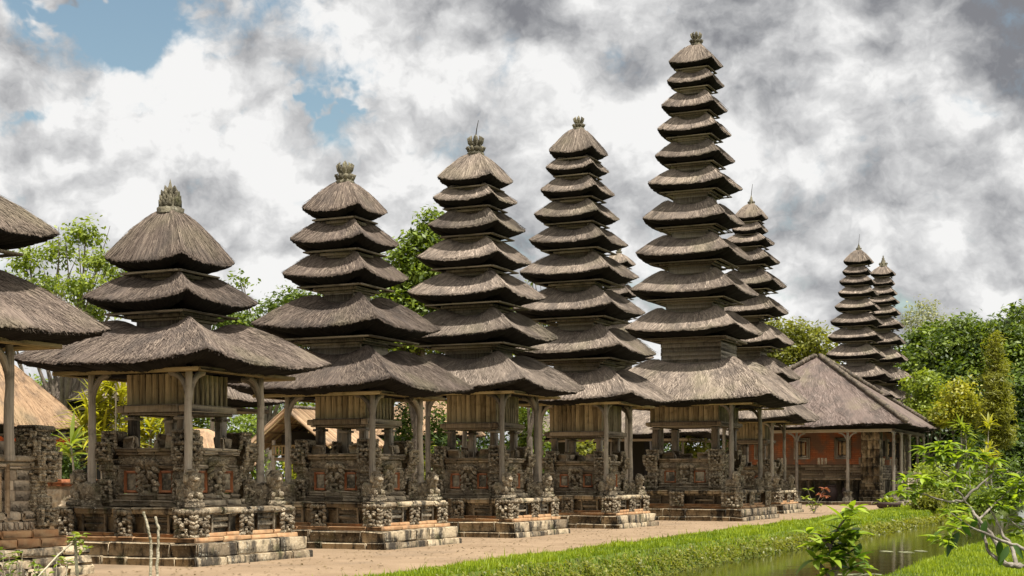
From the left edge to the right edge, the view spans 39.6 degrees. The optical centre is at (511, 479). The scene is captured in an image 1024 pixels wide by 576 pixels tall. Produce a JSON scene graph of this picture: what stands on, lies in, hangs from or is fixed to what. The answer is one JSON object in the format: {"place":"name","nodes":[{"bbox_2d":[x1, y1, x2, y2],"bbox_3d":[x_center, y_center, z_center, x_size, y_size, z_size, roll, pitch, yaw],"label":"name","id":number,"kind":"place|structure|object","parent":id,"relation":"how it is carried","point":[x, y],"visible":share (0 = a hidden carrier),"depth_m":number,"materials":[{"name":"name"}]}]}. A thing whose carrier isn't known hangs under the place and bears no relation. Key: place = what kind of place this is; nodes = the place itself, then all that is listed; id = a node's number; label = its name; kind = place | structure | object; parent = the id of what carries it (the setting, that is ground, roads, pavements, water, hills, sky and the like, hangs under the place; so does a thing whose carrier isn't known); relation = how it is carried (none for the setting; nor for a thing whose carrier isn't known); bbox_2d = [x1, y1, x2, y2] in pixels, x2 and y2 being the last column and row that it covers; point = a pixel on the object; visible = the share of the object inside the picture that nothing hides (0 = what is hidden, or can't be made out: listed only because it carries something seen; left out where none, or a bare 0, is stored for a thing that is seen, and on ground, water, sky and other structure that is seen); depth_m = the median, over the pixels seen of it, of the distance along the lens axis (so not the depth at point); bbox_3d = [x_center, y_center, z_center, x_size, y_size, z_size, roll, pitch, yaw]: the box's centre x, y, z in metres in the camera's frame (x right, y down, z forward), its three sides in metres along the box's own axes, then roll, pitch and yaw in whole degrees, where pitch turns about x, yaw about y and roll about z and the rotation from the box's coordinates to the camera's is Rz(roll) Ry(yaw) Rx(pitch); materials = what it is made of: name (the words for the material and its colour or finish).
{"place":"outdoors","nodes":[
{"label":"outdoors","id":0,"kind":"place"},
{"bbox_2d":[0,363,87,478],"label":"thatched pavilion","id":1,"kind":"structure","parent":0,"point":[35,403],"depth_m":47.75,"materials":[{"name":"plant"}]},
{"bbox_2d":[251,405,383,469],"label":"gable house","id":2,"kind":"structure","parent":0,"point":[274,434],"depth_m":51.28,"materials":[{"name":"brown wood"}]},
{"bbox_2d":[72,505,881,575],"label":"path","id":3,"kind":"structure","parent":0,"point":[360,563],"depth_m":30.61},
{"bbox_2d":[0,195,110,575],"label":"shrine tower","id":4,"kind":"structure","parent":3,"relation":"on","point":[34,317],"depth_m":22.99,"materials":[{"name":"brown wood"}]},
{"bbox_2d":[47,479,96,528],"bbox_3d":[-11.649,0.830,36.997,1.228,1.676,1.535,0,0,25],"label":"stone altar","id":5,"kind":"object","parent":3,"relation":"on","point":[59,491],"visible":0.27,"depth_m":36.37,"materials":[{"name":"stone"}]},
{"bbox_2d":[49,411,100,469],"bbox_3d":[-10.376,-0.022,33.831,1.724,3.245,1.523,0,0,0],"label":"cordyline plant","id":6,"kind":"object","parent":3,"relation":"on","point":[75,436],"visible":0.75,"depth_m":33.84,"materials":[{"name":"green plant"}]},
{"bbox_2d":[52,381,156,478],"bbox_3d":[-11.994,-1.034,42.094,2.963,5.283,2.774,0,0,0],"label":"cordyline plant","id":7,"kind":"object","parent":3,"relation":"on","point":[108,388],"visible":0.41,"depth_m":41.76,"materials":[{"name":"green plant"}]},
{"bbox_2d":[117,414,201,447],"bbox_3d":[-10.982,-0.658,44.137,2.955,4.531,2.456,0,0,0],"label":"cordyline plant","id":8,"kind":"object","parent":3,"relation":"on","point":[151,423],"visible":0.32,"depth_m":43.92,"materials":[{"name":"yellow plant"}]},
{"bbox_2d":[14,180,331,566],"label":"shrine tower","id":9,"kind":"structure","parent":3,"relation":"on","point":[174,361],"depth_m":27.70,"materials":[{"name":"brown wood"}]},
{"bbox_2d":[84,509,836,575],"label":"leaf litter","id":10,"kind":"object","parent":3,"relation":"on","point":[437,550],"visible":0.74,"depth_m":30.91,"materials":[{"name":"brown plant"}]},
{"bbox_2d":[624,31,807,520],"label":"shrine tower","id":11,"kind":"structure","parent":3,"relation":"on","point":[700,370],"depth_m":56.39,"materials":[{"name":"plant"}]},
{"bbox_2d":[722,184,819,513],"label":"shrine tower","id":12,"kind":"structure","parent":3,"relation":"on","point":[748,237],"depth_m":67.53,"materials":[{"name":"plant"}]},
{"bbox_2d":[801,487,829,513],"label":"shrub","id":13,"kind":"object","parent":3,"relation":"on","point":[820,504],"visible":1,"depth_m":65.98,"materials":[{"name":"green plant"}]},
{"bbox_2d":[826,234,901,399],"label":"shrine tower","id":14,"kind":"structure","parent":3,"relation":"on","point":[855,335],"depth_m":99.19,"materials":[{"name":"plant"}]},
{"bbox_2d":[873,495,901,508],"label":"planter","id":15,"kind":"object","parent":3,"relation":"on","point":[888,503],"visible":0.96,"depth_m":77.66,"materials":[{"name":"ceramic"}]},
{"bbox_2d":[0,0,1023,478],"label":"sky","id":16,"kind":"structure","parent":0,"point":[898,125],"materials":[{"name":"white"}]},
{"bbox_2d":[124,493,1023,575],"bbox_3d":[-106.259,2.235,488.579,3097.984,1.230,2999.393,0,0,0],"label":"ground","id":17,"kind":"structure","parent":0,"point":[596,559],"depth_m":32.79,"materials":[{"name":"green plant"}]},
{"bbox_2d":[0,547,23,575],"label":"weed","id":18,"kind":"object","parent":17,"relation":"on","point":[10,565],"visible":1,"depth_m":7.99,"materials":[{"name":"green plant"}]},
{"bbox_2d":[6,559,53,575],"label":"weed","id":19,"kind":"object","parent":17,"relation":"on","point":[34,574],"visible":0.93,"depth_m":8.04,"materials":[{"name":"green plant"}]},
{"bbox_2d":[24,365,52,434],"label":"bush","id":20,"kind":"object","parent":17,"relation":"on","point":[36,377],"visible":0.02,"depth_m":71.53,"materials":[{"name":"green plant"}]},
{"bbox_2d":[29,555,74,575],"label":"weed","id":21,"kind":"object","parent":17,"relation":"on","point":[38,570],"visible":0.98,"depth_m":8.05,"materials":[{"name":"green plant"}]},
{"bbox_2d":[1,213,125,435],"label":"tree","id":22,"kind":"object","parent":17,"relation":"on","point":[79,287],"visible":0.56,"depth_m":61.88,"materials":[{"name":"green plant"}]},
{"bbox_2d":[38,532,90,575],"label":"plant","id":23,"kind":"object","parent":17,"relation":"on","point":[75,542],"visible":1,"depth_m":6.99,"materials":[{"name":"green plant"}]},
{"bbox_2d":[55,442,85,478],"bbox_3d":[-16.499,0.096,52.254,2.720,3.489,2.767,0,0,0],"label":"bush","id":24,"kind":"object","parent":17,"relation":"on","point":[66,462],"visible":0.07,"depth_m":51.98,"materials":[{"name":"green plant"}]},
{"bbox_2d":[41,376,108,478],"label":"bush","id":25,"kind":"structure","parent":17,"relation":"on","point":[73,401],"depth_m":63.03,"materials":[{"name":"plant"}]},
{"bbox_2d":[142,511,152,575],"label":"stick","id":26,"kind":"object","parent":17,"relation":"on","point":[150,543],"visible":1,"depth_m":7.39,"materials":[{"name":"beige wood"}]},
{"bbox_2d":[154,516,159,575],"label":"stick","id":27,"kind":"object","parent":17,"relation":"on","point":[157,548],"visible":1,"depth_m":7.49,"materials":[{"name":"beige wood"}]},
{"bbox_2d":[117,415,207,445],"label":"background tree","id":28,"kind":"object","parent":17,"relation":"on","point":[157,425],"depth_m":95.38,"materials":[{"name":"green plant"}]},
{"bbox_2d":[99,382,284,431],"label":"thatched pavilion","id":29,"kind":"structure","parent":17,"relation":"on","point":[242,403],"depth_m":52.47,"materials":[{"name":"plant"}]},
{"bbox_2d":[192,418,209,429],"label":"bush","id":30,"kind":"object","parent":17,"relation":"on","point":[195,423],"visible":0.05,"depth_m":55.77,"materials":[{"name":"green plant"}]},
{"bbox_2d":[152,405,283,473],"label":"background tree","id":31,"kind":"object","parent":17,"relation":"on","point":[239,430],"visible":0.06,"depth_m":95.35,"materials":[{"name":"green plant"}]},
{"bbox_2d":[194,429,255,477],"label":"thatched pavilion","id":32,"kind":"structure","parent":17,"relation":"on","point":[208,435],"depth_m":43.52,"materials":[{"name":"plant"}]},
{"bbox_2d":[227,414,270,479],"bbox_3d":[-11.409,-0.536,60.070,2.501,5.561,2.674,0,0,0],"label":"bush","id":33,"kind":"object","parent":17,"relation":"on","point":[246,426],"visible":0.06,"depth_m":59.88,"materials":[{"name":"green plant"}]},
{"bbox_2d":[212,268,322,481],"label":"tree","id":34,"kind":"object","parent":17,"relation":"on","point":[246,316],"visible":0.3,"depth_m":69.83,"materials":[{"name":"green plant"}]},
{"bbox_2d":[282,462,296,480],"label":"bush","id":35,"kind":"object","parent":17,"relation":"on","point":[294,475],"visible":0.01,"depth_m":46.01,"materials":[{"name":"green plant"}]},
{"bbox_2d":[280,402,314,481],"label":"bush","id":36,"kind":"object","parent":17,"relation":"on","point":[302,404],"visible":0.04,"depth_m":73.91,"materials":[{"name":"green plant"}]},
{"bbox_2d":[246,402,382,472],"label":"background tree","id":37,"kind":"object","parent":17,"relation":"on","point":[280,408],"visible":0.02,"depth_m":94.25,"materials":[{"name":"green plant"}]},
{"bbox_2d":[228,161,474,549],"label":"shrine tower","id":38,"kind":"structure","parent":17,"relation":"on","point":[364,492],"depth_m":33.90,"materials":[{"name":"brown wood"}]},
{"bbox_2d":[382,402,425,478],"bbox_3d":[-4.492,0.043,59.891,2.021,7.261,2.369,0,0,0],"label":"bush","id":39,"kind":"object","parent":17,"relation":"on","point":[405,430],"visible":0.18,"depth_m":59.73,"materials":[{"name":"green plant"}]},
{"bbox_2d":[370,203,444,478],"bbox_3d":[-3.852,-4.762,58.078,5.241,12.861,4.765,0,0,0],"label":"tree","id":40,"kind":"object","parent":17,"relation":"on","point":[412,267],"visible":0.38,"depth_m":57.31,"materials":[{"name":"green plant"}]},
{"bbox_2d":[423,445,435,479],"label":"bush","id":41,"kind":"object","parent":17,"relation":"on","point":[424,462],"visible":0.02,"depth_m":56.03,"materials":[{"name":"green plant"}]},
{"bbox_2d":[375,401,485,471],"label":"bush","id":42,"kind":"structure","parent":17,"relation":"on","point":[379,434],"depth_m":65.00,"materials":[{"name":"plant"}]},
{"bbox_2d":[423,401,459,461],"bbox_3d":[-2.920,-0.789,57.974,1.967,5.505,2.161,0,0,29],"label":"bush","id":43,"kind":"object","parent":17,"relation":"on","point":[437,436],"visible":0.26,"depth_m":57.70,"materials":[{"name":"green plant"}]},
{"bbox_2d":[406,120,585,537],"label":"shrine tower","id":44,"kind":"structure","parent":17,"relation":"on","point":[473,292],"depth_m":40.40,"materials":[{"name":"plant"}]},
{"bbox_2d":[456,407,545,450],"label":"background tree","id":45,"kind":"object","parent":17,"relation":"on","point":[482,444],"visible":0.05,"depth_m":95.23,"materials":[{"name":"green plant"}]},
{"bbox_2d":[485,407,550,457],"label":"background tree","id":46,"kind":"object","parent":17,"relation":"on","point":[548,448],"depth_m":94.16,"materials":[{"name":"green plant"}]},
{"bbox_2d":[504,407,550,472],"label":"bush","id":47,"kind":"object","parent":17,"relation":"on","point":[522,441],"visible":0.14,"depth_m":65.78,"materials":[{"name":"green plant"}]},
{"bbox_2d":[511,280,548,472],"bbox_3d":[0.651,-4.086,64.006,3.930,11.504,3.271,0,0,0],"label":"tree","id":48,"kind":"object","parent":17,"relation":"on","point":[530,422],"visible":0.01,"depth_m":63.90,"materials":[{"name":"plant"}]},
{"bbox_2d":[576,439,603,455],"bbox_3d":[3.108,0.023,63.821,2.236,3.972,2.139,0,0,0],"label":"bush","id":49,"kind":"object","parent":17,"relation":"on","point":[581,451],"visible":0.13,"depth_m":63.81,"materials":[{"name":"green plant"}]},
{"bbox_2d":[513,116,676,528],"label":"shrine tower","id":50,"kind":"structure","parent":17,"relation":"on","point":[577,272],"depth_m":47.48,"materials":[{"name":"plant"}]},
{"bbox_2d":[518,410,728,485],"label":"thatched pavilion","id":51,"kind":"structure","parent":17,"relation":"on","point":[642,438],"depth_m":80.55,"materials":[{"name":"stone"}]},
{"bbox_2d":[664,439,720,451],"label":"background tree","id":52,"kind":"object","parent":17,"relation":"on","point":[666,448],"visible":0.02,"depth_m":95.42,"materials":[{"name":"green plant"}]},
{"bbox_2d":[679,435,710,457],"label":"bush","id":53,"kind":"object","parent":17,"relation":"on","point":[690,449],"visible":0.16,"depth_m":79.54,"materials":[{"name":"green plant"}]},
{"bbox_2d":[667,438,742,454],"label":"background tree","id":54,"kind":"object","parent":17,"relation":"on","point":[710,444],"visible":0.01,"depth_m":93.02,"materials":[{"name":"green plant"}]},
{"bbox_2d":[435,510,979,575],"bbox_3d":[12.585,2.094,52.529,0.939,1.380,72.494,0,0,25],"label":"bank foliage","id":55,"kind":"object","parent":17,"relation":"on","point":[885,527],"visible":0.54,"depth_m":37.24,"materials":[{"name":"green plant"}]},
{"bbox_2d":[765,316,842,366],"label":"tree","id":56,"kind":"object","parent":17,"relation":"on","point":[810,342],"visible":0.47,"depth_m":114.83,"materials":[{"name":"green plant"}]},
{"bbox_2d":[706,353,939,504],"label":"temple hall","id":57,"kind":"structure","parent":17,"relation":"on","point":[852,440],"depth_m":90.45,"materials":[{"name":"plant"}]},
{"bbox_2d":[754,445,766,459],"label":"window","id":58,"kind":"structure","parent":57,"relation":"in","point":[755,446],"depth_m":92.51,"materials":[{"name":"brown wood"}]},
{"bbox_2d":[794,438,809,458],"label":"window","id":59,"kind":"structure","parent":57,"relation":"in","point":[801,446],"depth_m":91.16,"materials":[{"name":"brown wood"}]},
{"bbox_2d":[825,485,837,500],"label":"jar","id":60,"kind":"object","parent":57,"relation":"on","point":[832,493],"visible":0.97,"depth_m":90.19,"materials":[{"name":"ceramic"}]},
{"bbox_2d":[834,438,850,458],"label":"window","id":61,"kind":"structure","parent":57,"relation":"in","point":[842,445],"depth_m":90.16,"materials":[{"name":"brown wood"}]},
{"bbox_2d":[883,441,884,456],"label":"window","id":62,"kind":"structure","parent":57,"relation":"in","point":[883,441],"depth_m":91.11,"materials":[{"name":"brown wood"}]},
{"bbox_2d":[885,439,891,459],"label":"window","id":63,"kind":"structure","parent":57,"relation":"in","point":[888,445],"depth_m":93.41,"materials":[{"name":"brown wood"}]},
{"bbox_2d":[895,440,898,459],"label":"window","id":64,"kind":"structure","parent":57,"relation":"in","point":[896,444],"depth_m":95.84,"materials":[{"name":"brown wood"}]},
{"bbox_2d":[789,500,877,575],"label":"young plant","id":65,"kind":"object","parent":17,"relation":"on","point":[849,538],"visible":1,"depth_m":13.43,"materials":[{"name":"green plant"}]},
{"bbox_2d":[896,364,953,465],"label":"tree","id":66,"kind":"object","parent":17,"relation":"on","point":[925,393],"visible":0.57,"depth_m":103.49,"materials":[{"name":"green plant"}]},
{"bbox_2d":[896,294,953,335],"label":"tree","id":67,"kind":"object","parent":17,"relation":"on","point":[918,313],"visible":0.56,"depth_m":149.62,"materials":[{"name":"green plant"}]},
{"bbox_2d":[904,490,946,515],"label":"bush","id":68,"kind":"object","parent":17,"relation":"on","point":[929,503],"visible":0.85,"depth_m":71.51,"materials":[{"name":"green plant"}]},
{"bbox_2d":[904,438,947,474],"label":"forest tree","id":69,"kind":"object","parent":17,"relation":"on","point":[913,462],"visible":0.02,"depth_m":116.36,"materials":[{"name":"green plant"}]},
{"bbox_2d":[893,317,961,395],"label":"forest tree","id":70,"kind":"object","parent":17,"relation":"on","point":[911,352],"visible":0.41,"depth_m":119.98,"materials":[{"name":"green plant"}]},
{"bbox_2d":[901,455,959,512],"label":"bush","id":71,"kind":"object","parent":17,"relation":"on","point":[937,476],"visible":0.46,"depth_m":73.83,"materials":[{"name":"green plant"}]},
{"bbox_2d":[900,375,983,461],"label":"forest tree","id":72,"kind":"object","parent":17,"relation":"on","point":[948,435],"visible":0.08,"depth_m":110.77,"materials":[{"name":"green plant"}]},
{"bbox_2d":[874,530,1023,575],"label":"bank grass","id":73,"kind":"structure","parent":17,"relation":"on","point":[971,551],"depth_m":31.22,"materials":[{"name":"green plant"}]},
{"bbox_2d":[884,440,1023,568],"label":"frangipani tree","id":74,"kind":"object","parent":17,"relation":"on","point":[1001,552],"visible":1,"depth_m":15.28,"materials":[{"name":"green plant"}]},
{"bbox_2d":[913,308,996,392],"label":"forest tree","id":75,"kind":"object","parent":17,"relation":"on","point":[960,354],"visible":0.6,"depth_m":114.64,"materials":[{"name":"green plant"}]},
{"bbox_2d":[923,374,989,468],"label":"tree","id":76,"kind":"object","parent":17,"relation":"on","point":[944,413],"visible":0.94,"depth_m":97.38,"materials":[{"name":"green plant"}]},
{"bbox_2d":[891,471,1023,503],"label":"boundary wall","id":77,"kind":"structure","parent":17,"relation":"on","point":[897,479],"depth_m":92.75,"materials":[{"name":"stone"}]},
{"bbox_2d":[948,413,979,489],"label":"cordyline plant","id":78,"kind":"object","parent":17,"relation":"on","point":[969,446],"visible":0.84,"depth_m":76.04,"materials":[{"name":"green plant"}]},
{"bbox_2d":[946,465,989,513],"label":"bush","id":79,"kind":"object","parent":17,"relation":"on","point":[973,471],"visible":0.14,"depth_m":83.60,"materials":[{"name":"green plant"}]},
{"bbox_2d":[915,420,1023,474],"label":"forest tree","id":80,"kind":"object","parent":17,"relation":"on","point":[1017,448],"visible":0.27,"depth_m":102.68,"materials":[{"name":"green plant"}]},
{"bbox_2d":[945,481,1019,515],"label":"bush","id":81,"kind":"object","parent":17,"relation":"on","point":[980,508],"visible":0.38,"depth_m":69.68,"materials":[{"name":"green plant"}]},
{"bbox_2d":[977,412,1004,487],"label":"cordyline plant","id":82,"kind":"object","parent":17,"relation":"on","point":[988,443],"visible":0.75,"depth_m":74.12,"materials":[{"name":"green plant"}]},
{"bbox_2d":[962,362,1023,446],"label":"forest tree","id":83,"kind":"object","parent":17,"relation":"on","point":[1018,380],"visible":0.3,"depth_m":106.54,"materials":[{"name":"green plant"}]},
{"bbox_2d":[964,299,1023,399],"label":"forest tree","id":84,"kind":"object","parent":17,"relation":"on","point":[1013,345],"visible":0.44,"depth_m":112.27,"materials":[{"name":"green plant"}]},
{"bbox_2d":[970,329,1020,487],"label":"conifer tree","id":85,"kind":"object","parent":17,"relation":"on","point":[998,396],"visible":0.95,"depth_m":91.63,"materials":[{"name":"green plant"}]},
{"bbox_2d":[977,454,1023,515],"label":"bush","id":86,"kind":"object","parent":17,"relation":"on","point":[1006,477],"visible":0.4,"depth_m":79.38,"materials":[{"name":"green plant"}]},
{"bbox_2d":[606,249,653,371],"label":"shrine tower","id":87,"kind":"structure","parent":0,"point":[626,261],"depth_m":87.38,"materials":[{"name":"plant"}]},
{"bbox_2d":[654,508,1023,575],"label":"water","id":88,"kind":"structure","parent":0,"point":[788,563],"depth_m":40.53,"materials":[{"name":"green liquid"}]},
{"bbox_2d":[837,573,881,575],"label":"floating leaves","id":89,"kind":"object","parent":88,"relation":"on","point":[861,574],"visible":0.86,"depth_m":32.72,"materials":[{"name":"green plant"}]},
{"bbox_2d":[869,256,927,474],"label":"shrine tower","id":90,"kind":"structure","parent":0,"point":[885,299],"depth_m":107.20,"materials":[{"name":"brown wood"}]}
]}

